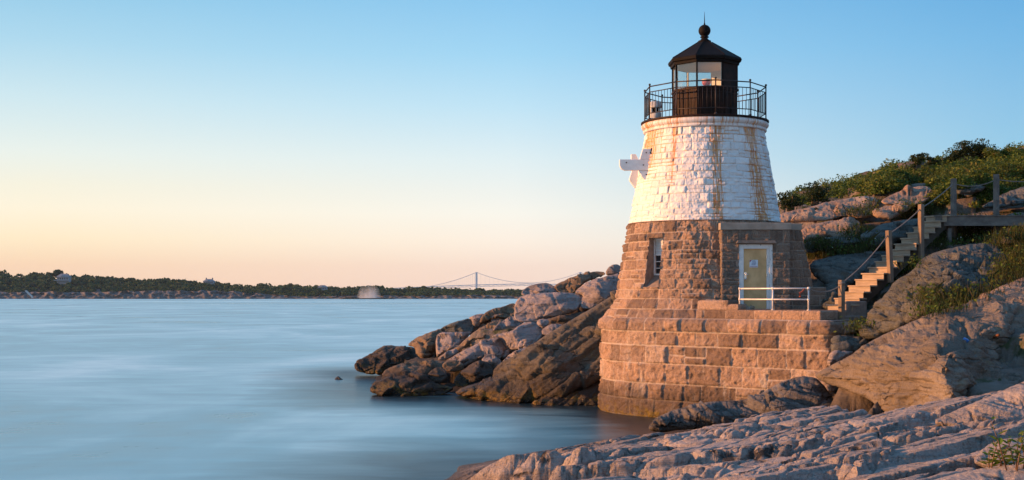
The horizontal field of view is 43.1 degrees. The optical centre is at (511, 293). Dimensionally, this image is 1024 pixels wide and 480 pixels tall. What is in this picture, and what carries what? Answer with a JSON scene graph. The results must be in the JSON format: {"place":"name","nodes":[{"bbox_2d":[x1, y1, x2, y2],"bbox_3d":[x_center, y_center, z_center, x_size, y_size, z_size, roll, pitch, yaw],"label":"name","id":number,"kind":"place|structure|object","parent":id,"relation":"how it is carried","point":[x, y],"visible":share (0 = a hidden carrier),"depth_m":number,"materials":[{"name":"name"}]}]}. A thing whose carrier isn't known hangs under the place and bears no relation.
{"place":"outdoors","nodes":[
{"label":"outdoors","id":0,"kind":"place"},
{"bbox_2d":[0,285,520,298],"bbox_3d":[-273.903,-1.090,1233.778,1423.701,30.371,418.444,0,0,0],"label":"shore","id":1,"kind":"structure","parent":0,"point":[178,294],"depth_m":1030.07,"materials":[{"name":"green plant"}]},
{"bbox_2d":[52,269,63,275],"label":"tree","id":2,"kind":"object","parent":1,"relation":"on","point":[57,272],"visible":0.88,"depth_m":1154.47,"materials":[{"name":"green plant"}]},
{"bbox_2d":[54,274,70,284],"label":"house","id":3,"kind":"structure","parent":1,"relation":"on","point":[63,279],"depth_m":1098.40,"materials":[{"name":"grey"}]},
{"bbox_2d":[203,278,215,284],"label":"house","id":4,"kind":"structure","parent":1,"relation":"on","point":[210,281],"depth_m":1139.70,"materials":[{"name":"grey"}]},
{"bbox_2d":[0,270,575,296],"bbox_3d":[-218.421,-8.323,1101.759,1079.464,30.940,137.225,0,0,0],"label":"woodland","id":5,"kind":"object","parent":1,"relation":"on","point":[9,283],"visible":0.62,"depth_m":1095.95,"materials":[{"name":"green plant"}]},
{"bbox_2d":[318,285,327,295],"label":"house","id":6,"kind":"structure","parent":1,"relation":"on","point":[323,287],"depth_m":1122.00,"materials":[{"name":"grey"}]},
{"bbox_2d":[0,299,694,479],"bbox_3d":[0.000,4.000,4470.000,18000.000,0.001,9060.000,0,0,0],"label":"sea","id":7,"kind":"structure","parent":0,"point":[172,389],"depth_m":47.28,"materials":[{"name":"liquid"}]},
{"bbox_2d":[340,296,393,298],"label":"reef","id":8,"kind":"object","parent":7,"relation":"in","point":[350,297],"visible":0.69,"depth_m":997.31},
{"bbox_2d":[370,370,453,396],"bbox_3d":[-3.951,3.620,51.610,3.282,1.125,2.238,0,0,0],"label":"boulder","id":9,"kind":"object","parent":7,"relation":"in","point":[406,383],"visible":0.92,"depth_m":50.90,"materials":[{"name":"stone"}]},
{"bbox_2d":[427,367,446,382],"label":"boulder","id":10,"kind":"object","parent":9,"relation":"on","point":[438,375],"visible":0.99,"depth_m":51.53,"materials":[{"name":"grey stone"}]},
{"bbox_2d":[398,272,584,288],"bbox_3d":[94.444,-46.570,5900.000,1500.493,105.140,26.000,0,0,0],"label":"suspension bridge","id":11,"kind":"structure","parent":7,"relation":"on","point":[477,285],"depth_m":5889.00,"materials":[{"name":"metal"}]},
{"bbox_2d":[456,290,616,403],"bbox_3d":[1.672,2.006,49.574,7.202,4.299,5.858,0,0,-17],"label":"rock slab","id":12,"kind":"object","parent":7,"relation":"in","point":[563,360],"visible":0.82,"depth_m":48.37,"materials":[{"name":"stone"}]},
{"bbox_2d":[503,348,524,360],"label":"boulder","id":13,"kind":"object","parent":12,"relation":"on","point":[514,353],"visible":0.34,"depth_m":51.37,"materials":[{"name":"grey stone"}]},
{"bbox_2d":[531,381,599,405],"bbox_3d":[2.167,3.695,47.380,2.943,1.240,2.162,0,0,0],"label":"rock slab","id":14,"kind":"object","parent":7,"relation":"in","point":[587,396],"visible":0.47,"depth_m":46.55,"materials":[{"name":"stone"}]},
{"bbox_2d":[445,390,1023,479],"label":"rock ledge","id":15,"kind":"object","parent":7,"relation":"in","point":[911,442],"visible":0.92,"depth_m":21.00,"materials":[{"name":"grey stone"}]},
{"bbox_2d":[934,464,1023,479],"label":"boulder","id":16,"kind":"object","parent":15,"relation":"on","point":[999,472],"visible":0.97,"depth_m":10.65,"materials":[{"name":"grey stone"}]},
{"bbox_2d":[978,436,1021,467],"bbox_3d":[4.140,1.347,10.923,0.409,0.289,0.212,0,0,12],"label":"leafy plant","id":17,"kind":"object","parent":16,"relation":"on","point":[1000,461],"visible":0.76,"depth_m":10.92,"materials":[{"name":"green plant"}]},
{"bbox_2d":[988,416,1023,470],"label":"leafy plant","id":18,"kind":"object","parent":16,"relation":"on","point":[1017,451],"visible":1,"depth_m":10.68,"materials":[{"name":"green plant"}]},
{"bbox_2d":[974,438,1023,467],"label":"boulder","id":19,"kind":"object","parent":15,"relation":"on","point":[980,455],"visible":0.34,"depth_m":14.51,"materials":[{"name":"grey stone"}]},
{"bbox_2d":[0,0,1023,291],"label":"sky","id":20,"kind":"structure","parent":0,"point":[396,144],"materials":[{"name":"blue"}]},
{"bbox_2d":[374,147,1023,414],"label":"rocky hillside","id":21,"kind":"structure","parent":0,"point":[1012,350],"depth_m":46.48,"materials":[{"name":"grey stone"}]},
{"bbox_2d":[354,345,419,374],"bbox_3d":[-5.820,3.239,63.918,3.843,1.381,2.888,0,0,0],"label":"boulder","id":22,"kind":"object","parent":21,"relation":"on","point":[380,360],"visible":0.76,"depth_m":63.24,"materials":[{"name":"stone"}]},
{"bbox_2d":[382,360,443,375],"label":"boulder","id":23,"kind":"object","parent":21,"relation":"on","point":[426,367],"visible":0.74,"depth_m":53.80,"materials":[{"name":"stone"}]},
{"bbox_2d":[408,329,441,357],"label":"boulder","id":24,"kind":"object","parent":21,"relation":"on","point":[424,345],"visible":0.92,"depth_m":60.69,"materials":[{"name":"brown stone"}]},
{"bbox_2d":[438,349,458,360],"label":"boulder","id":25,"kind":"object","parent":21,"relation":"on","point":[448,354],"visible":0.98,"depth_m":56.54,"materials":[{"name":"grey stone"}]},
{"bbox_2d":[442,360,463,371],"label":"boulder","id":26,"kind":"object","parent":21,"relation":"on","point":[452,365],"visible":0.99,"depth_m":53.08,"materials":[{"name":"stone"}]},
{"bbox_2d":[436,332,471,356],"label":"boulder","id":27,"kind":"object","parent":21,"relation":"on","point":[446,341],"visible":0.97,"depth_m":59.01,"materials":[{"name":"grey stone"}]},
{"bbox_2d":[440,319,473,332],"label":"boulder","id":28,"kind":"object","parent":27,"relation":"on","point":[464,325],"visible":0.87,"depth_m":60.35,"materials":[{"name":"stone"}]},
{"bbox_2d":[469,314,482,327],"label":"boulder","id":29,"kind":"object","parent":28,"relation":"on","point":[475,319],"visible":0.84,"depth_m":60.41,"materials":[{"name":"stone"}]},
{"bbox_2d":[454,360,492,386],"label":"boulder","id":30,"kind":"object","parent":21,"relation":"on","point":[474,371],"visible":1,"depth_m":51.70,"materials":[{"name":"brown stone"}]},
{"bbox_2d":[482,354,500,367],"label":"boulder","id":31,"kind":"object","parent":30,"relation":"on","point":[494,361],"visible":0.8,"depth_m":52.66,"materials":[{"name":"grey stone"}]},
{"bbox_2d":[455,319,502,351],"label":"boulder","id":32,"kind":"object","parent":21,"relation":"on","point":[468,341],"visible":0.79,"depth_m":57.83,"materials":[{"name":"stone"}]},
{"bbox_2d":[449,337,510,367],"bbox_3d":[-1.389,2.492,55.311,2.695,1.315,2.926,0,0,0],"label":"boulder","id":33,"kind":"object","parent":21,"relation":"on","point":[495,346],"visible":0.77,"depth_m":54.43,"materials":[{"name":"grey stone"}]},
{"bbox_2d":[470,314,504,334],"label":"boulder","id":34,"kind":"object","parent":21,"relation":"on","point":[483,324],"visible":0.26,"depth_m":60.45,"materials":[{"name":"stone"}]},
{"bbox_2d":[480,303,514,322],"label":"boulder","id":35,"kind":"object","parent":34,"relation":"on","point":[506,311],"visible":0.91,"depth_m":60.59,"materials":[{"name":"stone"}]},
{"bbox_2d":[493,316,520,330],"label":"boulder","id":36,"kind":"object","parent":21,"relation":"on","point":[510,322],"visible":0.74,"depth_m":58.03,"materials":[{"name":"grey stone"}]},
{"bbox_2d":[492,322,541,349],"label":"boulder","id":37,"kind":"object","parent":21,"relation":"on","point":[519,333],"visible":0.86,"depth_m":54.51,"materials":[{"name":"grey stone"}]},
{"bbox_2d":[514,292,581,321],"bbox_3d":[1.627,0.569,56.611,3.077,1.293,2.326,0,0,0],"label":"boulder","id":38,"kind":"object","parent":37,"relation":"on","point":[531,307],"visible":0.98,"depth_m":55.82,"materials":[{"name":"grey stone"}]},
{"bbox_2d":[518,339,534,349],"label":"boulder","id":39,"kind":"object","parent":21,"relation":"on","point":[524,343],"visible":0.81,"depth_m":52.47,"materials":[{"name":"grey stone"}]},
{"bbox_2d":[521,283,557,295],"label":"boulder","id":40,"kind":"object","parent":21,"relation":"on","point":[541,288],"visible":0.78,"depth_m":58.89,"materials":[{"name":"grey stone"}]},
{"bbox_2d":[537,319,548,327],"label":"boulder","id":41,"kind":"object","parent":21,"relation":"on","point":[542,323],"visible":0.99,"depth_m":54.67,"materials":[{"name":"grey stone"}]},
{"bbox_2d":[542,324,561,334],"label":"boulder","id":42,"kind":"object","parent":21,"relation":"on","point":[546,330],"visible":0.59,"depth_m":53.57,"materials":[{"name":"grey stone"}]},
{"bbox_2d":[548,311,585,324],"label":"boulder","id":43,"kind":"object","parent":21,"relation":"on","point":[562,319],"visible":0.75,"depth_m":55.33,"materials":[{"name":"stone"}]},
{"bbox_2d":[555,271,604,292],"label":"boulder","id":44,"kind":"object","parent":21,"relation":"on","point":[572,284],"visible":0.98,"depth_m":58.88,"materials":[{"name":"stone"}]},
{"bbox_2d":[576,273,619,308],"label":"boulder","id":45,"kind":"object","parent":21,"relation":"on","point":[594,292],"visible":0.86,"depth_m":56.39,"materials":[{"name":"grey stone"}]},
{"bbox_2d":[606,264,620,274],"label":"boulder","id":46,"kind":"object","parent":21,"relation":"on","point":[613,269],"visible":0.83,"depth_m":59.48,"materials":[{"name":"grey stone"}]},
{"bbox_2d":[597,12,855,416],"bbox_3d":[7.831,-2.725,43.926,10.572,14.150,7.454,0,0,42],"label":"lighthouse","id":47,"kind":"object","parent":21,"relation":"on","point":[709,233],"visible":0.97,"depth_m":42.45,"materials":[{"name":"brown stone"}]},
{"bbox_2d":[650,101,660,118],"bbox_3d":[5.027,-6.357,45.458,0.420,0.805,0.420,0,0,0],"label":"fog signal","id":48,"kind":"object","parent":47,"relation":"on","point":[655,115],"visible":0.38,"depth_m":45.30,"materials":[{"name":"metal"}]},
{"bbox_2d":[644,237,666,286],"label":"slit window","id":49,"kind":"structure","parent":47,"relation":"in","point":[653,258],"depth_m":43.34,"materials":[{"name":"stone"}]},
{"bbox_2d":[739,287,809,310],"bbox_3d":[8.029,0.160,39.800,2.498,0.740,0.110,0,0,41],"label":"pipe railing","id":50,"kind":"object","parent":47,"relation":"on","point":[773,299],"visible":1,"depth_m":39.79,"materials":[{"name":"white metal"}]},
{"bbox_2d":[826,215,950,310],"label":"wooden staircase","id":51,"kind":"structure","parent":47,"relation":"on","point":[870,285],"depth_m":42.13,"materials":[{"name":"brown wood"}]},
{"bbox_2d":[649,376,832,431],"bbox_3d":[6.318,2.985,34.877,5.872,1.389,3.080,0,0,-19],"label":"rock ledge","id":52,"kind":"object","parent":21,"relation":"on","point":[800,392],"visible":0.73,"depth_m":34.16,"materials":[{"name":"grey stone"}]},
{"bbox_2d":[777,190,807,222],"bbox_3d":[11.879,-3.692,55.546,1.300,1.483,1.381,0,0,41],"label":"juniper shrub","id":53,"kind":"object","parent":21,"relation":"on","point":[789,203],"visible":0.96,"depth_m":55.32,"materials":[{"name":"green plant"}]},
{"bbox_2d":[801,181,837,206],"bbox_3d":[13.269,-4.090,56.001,1.554,1.626,1.483,0,0,0],"label":"juniper shrub","id":54,"kind":"object","parent":21,"relation":"on","point":[814,194],"visible":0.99,"depth_m":55.88,"materials":[{"name":"green plant"}]},
{"bbox_2d":[780,196,877,222],"bbox_3d":[13.116,-3.425,51.991,6.573,1.339,3.162,0,0,-36],"label":"rock outcrop","id":55,"kind":"object","parent":21,"relation":"on","point":[812,214],"visible":0.84,"depth_m":51.08,"materials":[{"name":"grey stone"}]},
{"bbox_2d":[833,196,888,218],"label":"crevice grass","id":56,"kind":"structure","parent":55,"relation":"on","point":[863,210],"depth_m":50.74,"materials":[{"name":"green plant"}]},
{"bbox_2d":[801,217,859,241],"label":"rock outcrop","id":57,"kind":"object","parent":21,"relation":"on","point":[825,228],"visible":0.78,"depth_m":48.23,"materials":[{"name":"grey stone"}]},
{"bbox_2d":[804,236,861,252],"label":"rock outcrop","id":58,"kind":"object","parent":21,"relation":"on","point":[811,250],"visible":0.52,"depth_m":46.79,"materials":[{"name":"grey stone"}]},
{"bbox_2d":[827,350,852,365],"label":"boulder","id":59,"kind":"object","parent":21,"relation":"on","point":[834,356],"visible":0.82,"depth_m":36.97,"materials":[{"name":"grey stone"}]},
{"bbox_2d":[831,335,868,351],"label":"boulder","id":60,"kind":"object","parent":59,"relation":"on","point":[846,343],"visible":0.89,"depth_m":37.31,"materials":[{"name":"grey stone"}]},
{"bbox_2d":[803,231,885,260],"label":"hollow grass","id":61,"kind":"structure","parent":21,"relation":"on","point":[841,250],"depth_m":46.17,"materials":[{"name":"green plant"}]},
{"bbox_2d":[810,251,885,309],"bbox_3d":[11.476,-0.488,44.025,2.688,2.022,5.663,0,0,16],"label":"rock outcrop","id":62,"kind":"object","parent":21,"relation":"on","point":[829,272],"visible":0.77,"depth_m":43.42,"materials":[{"name":"grey stone"}]},
{"bbox_2d":[834,315,875,335],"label":"foot weeds","id":63,"kind":"object","parent":21,"relation":"on","point":[858,324],"visible":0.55,"depth_m":37.42,"materials":[{"name":"green plant"}]},
{"bbox_2d":[845,301,866,315],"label":"stone block","id":64,"kind":"structure","parent":21,"relation":"on","point":[861,310],"depth_m":40.05,"materials":[{"name":"stone"}]},
{"bbox_2d":[845,316,866,329],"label":"stone block","id":65,"kind":"structure","parent":21,"relation":"on","point":[853,317],"depth_m":39.75,"materials":[{"name":"stone"}]},
{"bbox_2d":[836,217,877,239],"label":"slope grass","id":66,"kind":"structure","parent":21,"relation":"on","point":[852,233],"depth_m":47.70,"materials":[{"name":"green plant"}]},
{"bbox_2d":[860,219,917,248],"bbox_3d":[14.065,-2.192,47.102,3.839,1.210,2.463,0,0,-18],"label":"rock outcrop","id":67,"kind":"object","parent":21,"relation":"on","point":[902,230],"visible":0.5,"depth_m":46.16,"materials":[{"name":"grey stone"}]},
{"bbox_2d":[872,204,908,219],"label":"rock outcrop","id":68,"kind":"object","parent":21,"relation":"on","point":[890,213],"visible":0.87,"depth_m":48.74,"materials":[{"name":"grey stone"}]},
{"bbox_2d":[886,169,909,178],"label":"leafy shrub","id":69,"kind":"object","parent":21,"relation":"on","point":[903,173],"visible":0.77,"depth_m":56.90,"materials":[{"name":"green plant"}]},
{"bbox_2d":[778,141,1023,222],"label":"hill scrub","id":70,"kind":"object","parent":21,"relation":"on","point":[985,195],"visible":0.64,"depth_m":54.96,"materials":[{"name":"green plant"}]},
{"bbox_2d":[881,185,931,204],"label":"rock outcrop","id":71,"kind":"object","parent":21,"relation":"on","point":[907,192],"visible":0.81,"depth_m":51.40,"materials":[{"name":"grey stone"}]},
{"bbox_2d":[799,174,1023,319],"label":"rope fence","id":72,"kind":"object","parent":21,"relation":"on","point":[890,271],"visible":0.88,"depth_m":42.62,"materials":[{"name":"brown wood"}]},
{"bbox_2d":[883,253,942,288],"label":"stairside weeds","id":73,"kind":"object","parent":21,"relation":"on","point":[912,264],"visible":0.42,"depth_m":42.54,"materials":[{"name":"green plant"}]},
{"bbox_2d":[815,287,1023,411],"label":"rock outcrop","id":74,"kind":"object","parent":21,"relation":"on","point":[922,360],"visible":0.81,"depth_m":31.31,"materials":[{"name":"grey stone"}]},
{"bbox_2d":[897,271,1023,318],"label":"cleft grass","id":75,"kind":"structure","parent":74,"relation":"on","point":[944,302],"depth_m":35.08,"materials":[{"name":"green plant"}]},
{"bbox_2d":[910,152,928,171],"bbox_3d":[18.535,-5.738,58.975,0.898,1.435,0.602,0,0,31],"label":"juniper shrub","id":76,"kind":"object","parent":21,"relation":"on","point":[919,158],"visible":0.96,"depth_m":58.93,"materials":[{"name":"green plant"}]},
{"bbox_2d":[924,156,945,168],"bbox_3d":[19.548,-5.853,60.043,1.027,1.116,0.696,0,0,0],"label":"juniper shrub","id":77,"kind":"object","parent":21,"relation":"on","point":[931,161],"visible":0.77,"depth_m":59.95,"materials":[{"name":"green plant"}]},
{"bbox_2d":[859,243,1020,338],"bbox_3d":[13.821,-0.141,38.605,7.826,2.918,5.117,0,0,-19],"label":"rock outcrop","id":78,"kind":"object","parent":21,"relation":"on","point":[887,312],"visible":0.55,"depth_m":37.60,"materials":[{"name":"grey stone"}]},
{"bbox_2d":[942,149,963,163],"bbox_3d":[20.779,-6.198,61.100,1.250,1.286,0.906,0,0,0],"label":"juniper shrub","id":79,"kind":"object","parent":21,"relation":"on","point":[953,157],"visible":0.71,"depth_m":60.86,"materials":[{"name":"green plant"}]},
{"bbox_2d":[945,138,995,162],"bbox_3d":[21.567,-6.489,61.005,2.386,1.571,1.946,0,0,0],"label":"juniper shrub","id":80,"kind":"object","parent":21,"relation":"on","point":[975,149],"visible":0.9,"depth_m":60.73,"materials":[{"name":"green plant"}]},
{"bbox_2d":[957,183,985,193],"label":"rock outcrop","id":81,"kind":"object","parent":21,"relation":"on","point":[975,189],"visible":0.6,"depth_m":49.45,"materials":[{"name":"grey stone"}]},
{"bbox_2d":[924,210,1023,249],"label":"bank grass","id":82,"kind":"structure","parent":21,"relation":"on","point":[975,238],"depth_m":44.11,"materials":[{"name":"green plant"}]},
{"bbox_2d":[924,215,1023,244],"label":"boardwalk","id":83,"kind":"structure","parent":21,"relation":"on","point":[991,221],"depth_m":43.99,"materials":[{"name":"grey wood"}]},
{"bbox_2d":[935,382,1023,426],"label":"rock outcrop","id":84,"kind":"object","parent":21,"relation":"on","point":[1008,402],"visible":0.62,"depth_m":23.38,"materials":[{"name":"grey stone"}]},
{"bbox_2d":[974,242,1023,286],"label":"edge grass","id":85,"kind":"structure","parent":21,"relation":"on","point":[1013,265],"depth_m":36.91,"materials":[{"name":"green plant"}]},
{"bbox_2d":[977,278,1023,300],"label":"rock outcrop","id":86,"kind":"object","parent":21,"relation":"on","point":[999,297],"visible":0.56,"depth_m":34.38,"materials":[{"name":"grey stone"}]},
{"bbox_2d":[983,146,1018,159],"bbox_3d":[22.547,-6.265,59.992,1.522,1.135,1.395,0,0,-34],"label":"leafy shrub","id":87,"kind":"object","parent":21,"relation":"on","point":[998,152],"visible":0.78,"depth_m":59.88,"materials":[{"name":"green plant"}]},
{"bbox_2d":[982,187,1023,207],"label":"rock outcrop","id":88,"kind":"object","parent":21,"relation":"on","point":[1015,197],"visible":0.84,"depth_m":47.70,"materials":[{"name":"grey stone"}]},
{"bbox_2d":[984,229,1023,252],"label":"brown grass","id":89,"kind":"structure","parent":21,"relation":"on","point":[1018,239],"depth_m":39.88,"materials":[{"name":"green plant"}]},
{"bbox_2d":[1002,235,1023,244],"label":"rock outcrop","id":90,"kind":"object","parent":21,"relation":"on","point":[1008,241],"visible":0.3,"depth_m":39.98,"materials":[{"name":"grey stone"}]},
{"bbox_2d":[1011,149,1023,154],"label":"leafy shrub","id":91,"kind":"object","parent":21,"relation":"on","point":[1015,151],"visible":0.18,"depth_m":58.81,"materials":[{"name":"green plant"}]},
{"bbox_2d":[885,194,944,219],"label":"slope grass","id":92,"kind":"structure","parent":0,"point":[913,207],"depth_m":50.61,"materials":[{"name":"green plant"}]}
]}

